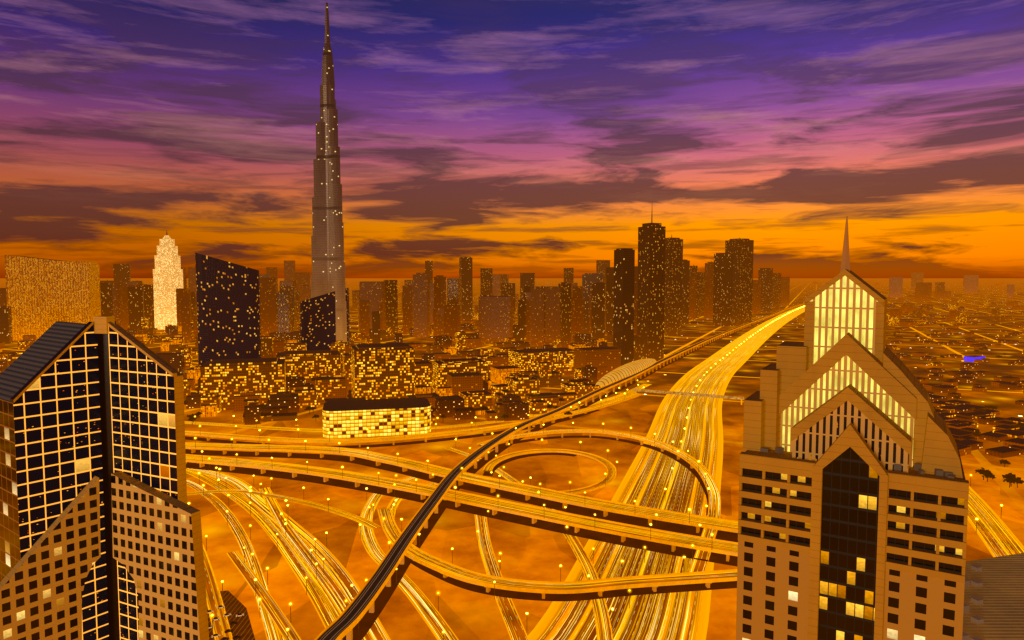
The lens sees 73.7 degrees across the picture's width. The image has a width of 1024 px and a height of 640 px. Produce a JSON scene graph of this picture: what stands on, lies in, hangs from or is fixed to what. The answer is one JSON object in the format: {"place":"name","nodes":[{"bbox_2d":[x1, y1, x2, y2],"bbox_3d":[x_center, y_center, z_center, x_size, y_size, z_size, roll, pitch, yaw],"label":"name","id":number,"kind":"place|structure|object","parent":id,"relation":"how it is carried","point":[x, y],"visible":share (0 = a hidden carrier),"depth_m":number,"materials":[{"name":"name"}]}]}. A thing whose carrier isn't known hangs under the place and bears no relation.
{"place":"outdoors","nodes":[
{"label":"outdoors","id":0,"kind":"place"},
{"bbox_2d":[0,306,12,343],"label":"tower","id":1,"kind":"structure","parent":0,"point":[6,335],"depth_m":2013.81,"materials":[{"name":"brown glass"}]},
{"bbox_2d":[0,316,208,639],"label":"high-rise building","id":2,"kind":"structure","parent":0,"point":[100,530],"depth_m":193.40,"materials":[{"name":"black glass"}]},
{"bbox_2d":[100,283,112,315],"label":"tower","id":3,"kind":"structure","parent":0,"point":[106,300],"depth_m":2382.76,"materials":[{"name":"brown glass"}]},
{"bbox_2d":[113,264,130,283],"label":"tower","id":4,"kind":"structure","parent":0,"point":[122,273],"depth_m":3461.76,"materials":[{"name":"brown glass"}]},
{"bbox_2d":[181,298,190,342],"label":"tower","id":5,"kind":"structure","parent":0,"point":[185,319],"depth_m":2043.17,"materials":[{"name":"metal"}]},
{"bbox_2d":[259,278,276,335],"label":"tower","id":6,"kind":"structure","parent":0,"point":[268,317],"depth_m":2276.76,"materials":[{"name":"concrete"}]},
{"bbox_2d":[284,261,294,280],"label":"tower","id":7,"kind":"structure","parent":0,"point":[289,269],"depth_m":3998.86,"materials":[{"name":"concrete"}]},
{"bbox_2d":[384,280,397,332],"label":"tower","id":8,"kind":"structure","parent":0,"point":[391,306],"depth_m":2337.32,"materials":[{"name":"brown glass"}]},
{"bbox_2d":[403,284,412,333],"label":"tower","id":9,"kind":"structure","parent":0,"point":[407,307],"depth_m":2337.54,"materials":[{"name":"concrete"}]},
{"bbox_2d":[185,384,651,431],"bbox_3d":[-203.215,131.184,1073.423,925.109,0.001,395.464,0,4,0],"label":"road","id":10,"kind":"structure","parent":0,"point":[631,391],"depth_m":921.12,"materials":[{"name":"asphalt"}]},
{"bbox_2d":[430,283,433,324],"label":"tower","id":11,"kind":"structure","parent":0,"point":[431,300],"depth_m":2692.22,"materials":[{"name":"metal"}]},
{"bbox_2d":[447,278,460,323],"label":"tower","id":12,"kind":"structure","parent":0,"point":[453,291],"depth_m":2623.58,"materials":[{"name":"grey glass"}]},
{"bbox_2d":[459,257,472,319],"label":"tower","id":13,"kind":"structure","parent":0,"point":[465,269],"depth_m":3101.84,"materials":[{"name":"brown glass"}]},
{"bbox_2d":[492,274,499,295],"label":"tower","id":14,"kind":"structure","parent":0,"point":[495,284],"depth_m":4199.33,"materials":[{"name":"concrete"}]},
{"bbox_2d":[501,283,514,322],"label":"tower","id":15,"kind":"structure","parent":0,"point":[507,289],"depth_m":2622.05,"materials":[{"name":"brown glass"}]},
{"bbox_2d":[0,278,1023,639],"bbox_3d":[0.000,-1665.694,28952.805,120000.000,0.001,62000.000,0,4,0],"label":"ground","id":16,"kind":"structure","parent":0,"point":[532,554],"depth_m":707.07,"materials":[{"name":"orange sand"}]},
{"bbox_2d":[4,255,100,340],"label":"high-rise building","id":17,"kind":"structure","parent":16,"relation":"on","point":[43,295],"depth_m":2130.45,"materials":[{"name":"gold glass"}]},
{"bbox_2d":[100,284,128,329],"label":"building","id":18,"kind":"structure","parent":16,"relation":"on","point":[120,302],"depth_m":2449.21,"materials":[{"name":"concrete"}]},
{"bbox_2d":[128,287,143,329],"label":"tower","id":19,"kind":"structure","parent":16,"relation":"on","point":[136,303],"depth_m":2424.30,"materials":[{"name":"brown glass"}]},
{"bbox_2d":[139,285,154,327],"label":"building","id":20,"kind":"structure","parent":16,"relation":"on","point":[148,301],"depth_m":2549.27,"materials":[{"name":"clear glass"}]},
{"bbox_2d":[153,231,182,329],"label":"skyscraper","id":21,"kind":"structure","parent":16,"relation":"on","point":[167,276],"depth_m":2546.88,"materials":[{"name":"concrete"}]},
{"bbox_2d":[176,288,191,325],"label":"tower","id":22,"kind":"structure","parent":16,"relation":"on","point":[183,293],"depth_m":2477.38,"materials":[{"name":"metal"}]},
{"bbox_2d":[188,267,195,296],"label":"tower","id":23,"kind":"structure","parent":16,"relation":"on","point":[191,278],"depth_m":3541.46,"materials":[{"name":"concrete"}]},
{"bbox_2d":[203,545,232,639],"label":"road","id":24,"kind":"structure","parent":16,"relation":"on","point":[214,602],"depth_m":418.88,"materials":[{"name":"asphalt"}]},
{"bbox_2d":[195,253,260,365],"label":"high-rise building","id":25,"kind":"structure","parent":16,"relation":"on","point":[228,309],"depth_m":1406.65,"materials":[{"name":"black glass"}]},
{"bbox_2d":[207,590,254,639],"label":"parking apron","id":26,"kind":"object","parent":16,"relation":"on","point":[234,607],"visible":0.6,"depth_m":399.35,"materials":[{"name":"asphalt"}]},
{"bbox_2d":[207,605,243,639],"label":"parked cars","id":27,"kind":"object","parent":26,"relation":"on","point":[227,630],"visible":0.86,"depth_m":391.95,"materials":[{"name":"white paint"}]},
{"bbox_2d":[186,479,283,639],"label":"road","id":28,"kind":"structure","parent":16,"relation":"on","point":[272,632],"depth_m":503.79,"materials":[{"name":"asphalt"}]},
{"bbox_2d":[200,358,285,410],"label":"building","id":29,"kind":"structure","parent":16,"relation":"on","point":[227,380],"depth_m":1024.25,"materials":[{"name":"concrete"}]},
{"bbox_2d":[186,468,339,627],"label":"road","id":30,"kind":"structure","parent":16,"relation":"on","point":[324,607],"depth_m":491.14,"materials":[{"name":"asphalt"}]},
{"bbox_2d":[226,551,300,639],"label":"road","id":31,"kind":"structure","parent":16,"relation":"on","point":[278,617],"depth_m":422.75,"materials":[{"name":"asphalt"}]},
{"bbox_2d":[187,489,380,528],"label":"road","id":32,"kind":"structure","parent":16,"relation":"on","point":[365,522],"depth_m":603.76,"materials":[{"name":"asphalt"}]},
{"bbox_2d":[277,291,291,332],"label":"tower","id":33,"kind":"structure","parent":16,"relation":"on","point":[284,311],"depth_m":2103.25,"materials":[{"name":"grey glass"}]},
{"bbox_2d":[279,285,296,330],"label":"tower","id":34,"kind":"structure","parent":16,"relation":"on","point":[292,288],"depth_m":2279.06,"materials":[{"name":"brown glass"}]},
{"bbox_2d":[186,469,390,639],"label":"road","id":35,"kind":"structure","parent":16,"relation":"on","point":[339,572],"depth_m":501.93,"materials":[{"name":"asphalt"}]},
{"bbox_2d":[294,272,309,301],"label":"tower","id":36,"kind":"structure","parent":16,"relation":"on","point":[302,278],"depth_m":3745.18,"materials":[{"name":"metal"}]},
{"bbox_2d":[276,350,340,382],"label":"building","id":37,"kind":"structure","parent":16,"relation":"on","point":[308,365],"depth_m":1208.25,"materials":[{"name":"concrete"}]},
{"bbox_2d":[259,487,373,639],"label":"road","id":38,"kind":"structure","parent":16,"relation":"on","point":[337,595],"depth_m":484.11,"materials":[{"name":"asphalt"}]},
{"bbox_2d":[300,288,349,350],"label":"high-rise building","id":39,"kind":"structure","parent":16,"relation":"on","point":[317,323],"depth_m":1592.65,"materials":[{"name":"black glass"}]},
{"bbox_2d":[311,3,346,341],"bbox_3d":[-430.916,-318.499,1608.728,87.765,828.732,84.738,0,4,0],"label":"skyscraper","id":40,"kind":"structure","parent":16,"relation":"on","point":[328,262],"depth_m":1584.18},
{"bbox_2d":[358,300,369,335],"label":"tower","id":41,"kind":"structure","parent":16,"relation":"on","point":[364,316],"depth_m":2179.05,"materials":[{"name":"metal"}]},
{"bbox_2d":[359,281,385,330],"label":"tower","id":42,"kind":"structure","parent":16,"relation":"on","point":[373,292],"depth_m":2272.80,"materials":[{"name":"metal"}]},
{"bbox_2d":[372,311,379,343],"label":"tower","id":43,"kind":"structure","parent":16,"relation":"on","point":[375,326],"depth_m":1982.92,"materials":[{"name":"brown glass"}]},
{"bbox_2d":[322,398,430,438],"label":"podium hall","id":44,"kind":"structure","parent":16,"relation":"on","point":[374,417],"depth_m":854.74,"materials":[{"name":"glass"}]},
{"bbox_2d":[351,343,414,398],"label":"office block","id":45,"kind":"structure","parent":16,"relation":"on","point":[382,370],"depth_m":1017.18,"materials":[{"name":"concrete"}]},
{"bbox_2d":[359,476,458,639],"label":"road","id":46,"kind":"structure","parent":16,"relation":"on","point":[432,617],"depth_m":436.97,"materials":[{"name":"asphalt"}]},
{"bbox_2d":[386,482,437,518],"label":"road","id":47,"kind":"structure","parent":16,"relation":"on","point":[395,506],"depth_m":601.18,"materials":[{"name":"asphalt"}]},
{"bbox_2d":[185,393,642,447],"bbox_3d":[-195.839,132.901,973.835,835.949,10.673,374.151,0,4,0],"label":"flyover","id":48,"kind":"object","parent":16,"relation":"on","point":[581,412],"visible":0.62,"depth_m":822.51,"materials":[{"name":"orange"}]},
{"bbox_2d":[413,273,429,337],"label":"tower","id":49,"kind":"structure","parent":16,"relation":"on","point":[421,305],"depth_m":2215.32,"materials":[{"name":"metal"}]},
{"bbox_2d":[415,361,431,392],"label":"building","id":50,"kind":"structure","parent":16,"relation":"on","point":[423,372],"depth_m":1163.72,"materials":[{"name":"glass"}]},
{"bbox_2d":[433,308,443,336],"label":"tower","id":51,"kind":"structure","parent":16,"relation":"on","point":[437,311],"depth_m":2255.21,"materials":[{"name":"metal"}]},
{"bbox_2d":[434,275,445,307],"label":"tower","id":52,"kind":"structure","parent":16,"relation":"on","point":[439,291],"depth_m":2271.16,"materials":[{"name":"metal"}]},
{"bbox_2d":[444,305,459,343],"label":"tower","id":53,"kind":"structure","parent":16,"relation":"on","point":[451,320],"depth_m":2009.25,"materials":[{"name":"metal"}]},
{"bbox_2d":[433,358,487,392],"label":"office","id":54,"kind":"structure","parent":16,"relation":"on","point":[442,368],"depth_m":1126.64,"materials":[{"name":"concrete"}]},
{"bbox_2d":[447,372,482,394],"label":"building","id":55,"kind":"structure","parent":16,"relation":"on","point":[464,381],"depth_m":1069.40,"materials":[{"name":"concrete"}]},
{"bbox_2d":[480,268,491,294],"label":"tower","id":56,"kind":"structure","parent":16,"relation":"on","point":[485,279],"depth_m":3167.01,"materials":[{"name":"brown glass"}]},
{"bbox_2d":[479,296,512,343],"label":"tower","id":57,"kind":"structure","parent":16,"relation":"on","point":[495,319],"depth_m":2008.11,"materials":[{"name":"concrete"}]},
{"bbox_2d":[189,304,804,639],"bbox_3d":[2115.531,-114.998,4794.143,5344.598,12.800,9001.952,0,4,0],"label":"bridge piers","id":58,"kind":"structure","parent":16,"relation":"on","point":[349,635],"depth_m":706.18,"materials":[{"name":"beige concrete"}]},
{"bbox_2d":[185,442,737,541],"bbox_3d":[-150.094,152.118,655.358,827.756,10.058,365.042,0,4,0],"label":"flyover","id":59,"kind":"object","parent":58,"relation":"on","point":[667,520],"visible":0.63,"depth_m":617.46,"materials":[{"name":"orange"}]},
{"bbox_2d":[186,454,737,565],"bbox_3d":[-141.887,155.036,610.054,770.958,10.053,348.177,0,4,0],"label":"flyover","id":60,"kind":"object","parent":58,"relation":"on","point":[637,537],"visible":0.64,"depth_m":563.89,"materials":[{"name":"orange"}]},
{"bbox_2d":[314,303,804,639],"bbox_3d":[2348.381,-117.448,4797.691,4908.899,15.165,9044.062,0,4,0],"label":"metro viaduct","id":61,"kind":"object","parent":58,"relation":"on","point":[376,591],"visible":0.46,"depth_m":521.88,"materials":[{"name":"brown concrete"}]},
{"bbox_2d":[474,514,528,639],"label":"road","id":62,"kind":"structure","parent":16,"relation":"on","point":[512,620],"depth_m":459.68,"materials":[{"name":"asphalt"}]},
{"bbox_2d":[0,278,1023,457],"bbox_3d":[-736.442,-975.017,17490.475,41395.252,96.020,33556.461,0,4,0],"label":"low-rise buildings","id":63,"kind":"structure","parent":16,"relation":"on","point":[517,390],"depth_m":1230.20,"materials":[{"name":"brown glass"}]},
{"bbox_2d":[445,447,612,639],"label":"road","id":64,"kind":"structure","parent":16,"relation":"on","point":[602,621],"depth_m":459.66,"materials":[{"name":"asphalt"}]},
{"bbox_2d":[509,348,573,374],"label":"building","id":65,"kind":"structure","parent":16,"relation":"on","point":[561,360],"depth_m":1373.49,"materials":[{"name":"concrete"}]},
{"bbox_2d":[483,449,616,493],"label":"loop ramp","id":66,"kind":"structure","parent":16,"relation":"on","point":[493,465],"depth_m":722.17,"materials":[{"name":"asphalt"}]},
{"bbox_2d":[545,286,559,345],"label":"tower","id":67,"kind":"structure","parent":16,"relation":"on","point":[552,313],"depth_m":1960.55,"materials":[{"name":"metal"}]},
{"bbox_2d":[377,507,736,600],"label":"ramp","id":68,"kind":"structure","parent":16,"relation":"on","point":[466,579],"depth_m":432.76,"materials":[{"name":"orange"}]},
{"bbox_2d":[558,282,570,341],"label":"skyscraper","id":69,"kind":"structure","parent":16,"relation":"on","point":[565,311],"depth_m":2056.24,"materials":[{"name":"brown glass"}]},
{"bbox_2d":[571,286,583,341],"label":"skyscraper","id":70,"kind":"structure","parent":16,"relation":"on","point":[577,312],"depth_m":2057.80,"materials":[{"name":"concrete"}]},
{"bbox_2d":[582,273,605,334],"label":"tower","id":71,"kind":"structure","parent":16,"relation":"on","point":[588,279],"depth_m":2279.16,"materials":[{"name":"brown glass"}]},
{"bbox_2d":[188,306,1002,639],"bbox_3d":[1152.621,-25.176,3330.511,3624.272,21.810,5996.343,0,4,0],"label":"street lamps","id":72,"kind":"object","parent":16,"relation":"on","point":[452,548],"visible":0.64,"depth_m":541.41,"materials":[{"name":"yellow"}]},
{"bbox_2d":[574,346,620,372],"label":"building","id":73,"kind":"structure","parent":16,"relation":"on","point":[609,357],"depth_m":1349.71,"materials":[{"name":"concrete"}]},
{"bbox_2d":[591,282,604,338],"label":"skyscraper","id":74,"kind":"structure","parent":16,"relation":"on","point":[598,312],"depth_m":2134.81,"materials":[{"name":"brown glass"}]},
{"bbox_2d":[477,429,720,571],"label":"ramp","id":75,"kind":"structure","parent":16,"relation":"on","point":[686,460],"depth_m":722.10,"materials":[{"name":"asphalt"}]},
{"bbox_2d":[184,332,1023,487],"bbox_3d":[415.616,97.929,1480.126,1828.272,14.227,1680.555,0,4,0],"label":"trees","id":76,"kind":"object","parent":16,"relation":"on","point":[1009,477],"visible":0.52,"depth_m":931.98,"materials":[{"name":"green plant"}]},
{"bbox_2d":[605,267,613,330],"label":"tower","id":77,"kind":"structure","parent":16,"relation":"on","point":[609,272],"depth_m":2435.36,"materials":[{"name":"brown glass"}]},
{"bbox_2d":[613,248,634,365],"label":"slim tower","id":78,"kind":"structure","parent":16,"relation":"on","point":[623,307],"depth_m":1385.16,"materials":[{"name":"black glass"}]},
{"bbox_2d":[595,358,656,388],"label":"metro station","id":79,"kind":"object","parent":16,"relation":"on","point":[626,370],"visible":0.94,"depth_m":1267.84,"materials":[{"name":"brown metal"}]},
{"bbox_2d":[634,266,637,335],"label":"skyscraper","id":80,"kind":"structure","parent":16,"relation":"on","point":[635,299],"depth_m":1789.46,"materials":[{"name":"metal"}]},
{"bbox_2d":[637,216,665,360],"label":"skyscraper","id":81,"kind":"structure","parent":16,"relation":"on","point":[651,286],"depth_m":1592.59,"materials":[{"name":"brown glass"}]},
{"bbox_2d":[528,306,804,639],"bbox_3d":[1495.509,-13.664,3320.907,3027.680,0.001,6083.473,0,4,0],"label":"highway","id":82,"kind":"structure","parent":16,"relation":"on","point":[649,478],"depth_m":612.05,"materials":[{"name":"asphalt"}]},
{"bbox_2d":[664,235,682,335],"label":"skyscraper","id":83,"kind":"structure","parent":16,"relation":"on","point":[673,286],"depth_m":2272.51,"materials":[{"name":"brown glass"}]},
{"bbox_2d":[682,260,689,323],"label":"skyscraper","id":84,"kind":"structure","parent":16,"relation":"on","point":[685,291],"depth_m":2842.86,"materials":[{"name":"brown glass"}]},
{"bbox_2d":[633,388,743,404],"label":"foot bridge","id":85,"kind":"structure","parent":16,"relation":"on","point":[690,394],"depth_m":1096.73,"materials":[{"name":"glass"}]},
{"bbox_2d":[689,276,695,319],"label":"skyscraper","id":86,"kind":"structure","parent":16,"relation":"on","point":[692,298],"depth_m":3109.91,"materials":[{"name":"metal"}]},
{"bbox_2d":[690,265,699,317],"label":"skyscraper","id":87,"kind":"structure","parent":16,"relation":"on","point":[693,270],"depth_m":3225.00,"materials":[{"name":"brown glass"}]},
{"bbox_2d":[697,272,704,315],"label":"skyscraper","id":88,"kind":"structure","parent":16,"relation":"on","point":[702,285],"depth_m":3408.18,"materials":[{"name":"brown glass"}]},
{"bbox_2d":[704,261,713,317],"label":"skyscraper","id":89,"kind":"structure","parent":16,"relation":"on","point":[708,290],"depth_m":3222.43,"materials":[{"name":"metal"}]},
{"bbox_2d":[713,253,732,326],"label":"skyscraper","id":90,"kind":"structure","parent":16,"relation":"on","point":[722,292],"depth_m":2711.40,"materials":[{"name":"brown glass"}]},
{"bbox_2d":[725,237,753,326],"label":"skyscraper","id":91,"kind":"structure","parent":16,"relation":"on","point":[741,250],"depth_m":2707.26,"materials":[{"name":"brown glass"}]},
{"bbox_2d":[752,280,760,313],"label":"skyscraper","id":92,"kind":"structure","parent":16,"relation":"on","point":[756,302],"depth_m":3634.71,"materials":[{"name":"concrete"}]},
{"bbox_2d":[758,268,772,311],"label":"skyscraper","id":93,"kind":"structure","parent":16,"relation":"on","point":[765,276],"depth_m":3796.98,"materials":[{"name":"brown glass"}]},
{"bbox_2d":[772,273,780,308],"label":"skyscraper","id":94,"kind":"structure","parent":16,"relation":"on","point":[776,294],"depth_m":4167.26,"materials":[{"name":"glass"}]},
{"bbox_2d":[781,277,789,305],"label":"skyscraper","id":95,"kind":"structure","parent":16,"relation":"on","point":[785,286],"depth_m":4620.11,"materials":[{"name":"concrete"}]},
{"bbox_2d":[915,283,931,300],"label":"building","id":96,"kind":"structure","parent":16,"relation":"on","point":[923,291],"depth_m":5450.46,"materials":[{"name":"metal"}]},
{"bbox_2d":[0,0,1023,277],"label":"sky","id":97,"kind":"structure","parent":0,"point":[512,137],"materials":[{"name":"purple"}]},
{"bbox_2d":[518,300,523,338],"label":"tower","id":98,"kind":"structure","parent":0,"point":[521,313],"depth_m":2151.91,"materials":[{"name":"brown glass"}]},
{"bbox_2d":[523,285,529,335],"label":"tower","id":99,"kind":"structure","parent":0,"point":[526,288],"depth_m":2291.59,"materials":[{"name":"brown glass"}]},
{"bbox_2d":[520,273,534,299],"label":"tower","id":100,"kind":"structure","parent":0,"point":[527,279],"depth_m":3100.53,"materials":[{"name":"brown glass"}]},
{"bbox_2d":[526,292,530,340],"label":"tower","id":101,"kind":"structure","parent":0,"point":[528,316],"depth_m":2098.65,"materials":[{"name":"metal"}]},
{"bbox_2d":[531,289,543,345],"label":"tower","id":102,"kind":"structure","parent":0,"point":[537,317],"depth_m":1960.73,"materials":[{"name":"metal"}]},
{"bbox_2d":[564,268,573,282],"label":"tower","id":103,"kind":"structure","parent":0,"point":[568,274],"depth_m":3516.15,"materials":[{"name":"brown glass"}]},
{"bbox_2d":[596,260,609,273],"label":"tower","id":104,"kind":"structure","parent":0,"point":[601,265],"depth_m":3899.51,"materials":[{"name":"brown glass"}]},
{"bbox_2d":[736,216,968,639],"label":"skyscraper","id":105,"kind":"structure","parent":0,"point":[846,531],"depth_m":135.72,"materials":[{"name":"beige concrete"}]},
{"bbox_2d":[760,447,954,478],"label":"hotel roof plant","id":106,"kind":"object","parent":105,"relation":"on","point":[917,467],"visible":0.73,"depth_m":131.36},
{"bbox_2d":[889,277,902,297],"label":"tower","id":107,"kind":"structure","parent":0,"point":[895,286],"depth_m":6367.65,"materials":[{"name":"concrete"}]},
{"bbox_2d":[911,272,923,289],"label":"tower","id":108,"kind":"structure","parent":0,"point":[917,277],"depth_m":9919.85,"materials":[{"name":"brown glass"}]},
{"bbox_2d":[963,275,978,292],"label":"building","id":109,"kind":"structure","parent":0,"point":[970,283],"depth_m":8047.74,"materials":[{"name":"concrete"}]},
{"bbox_2d":[962,553,1023,639],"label":"annex roof","id":110,"kind":"structure","parent":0,"point":[993,609],"depth_m":188.41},
{"bbox_2d":[967,486,1023,556],"bbox_3d":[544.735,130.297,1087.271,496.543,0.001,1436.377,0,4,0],"label":"road","id":111,"kind":"structure","parent":0,"point":[997,536],"depth_m":539.60,"materials":[{"name":"asphalt"}]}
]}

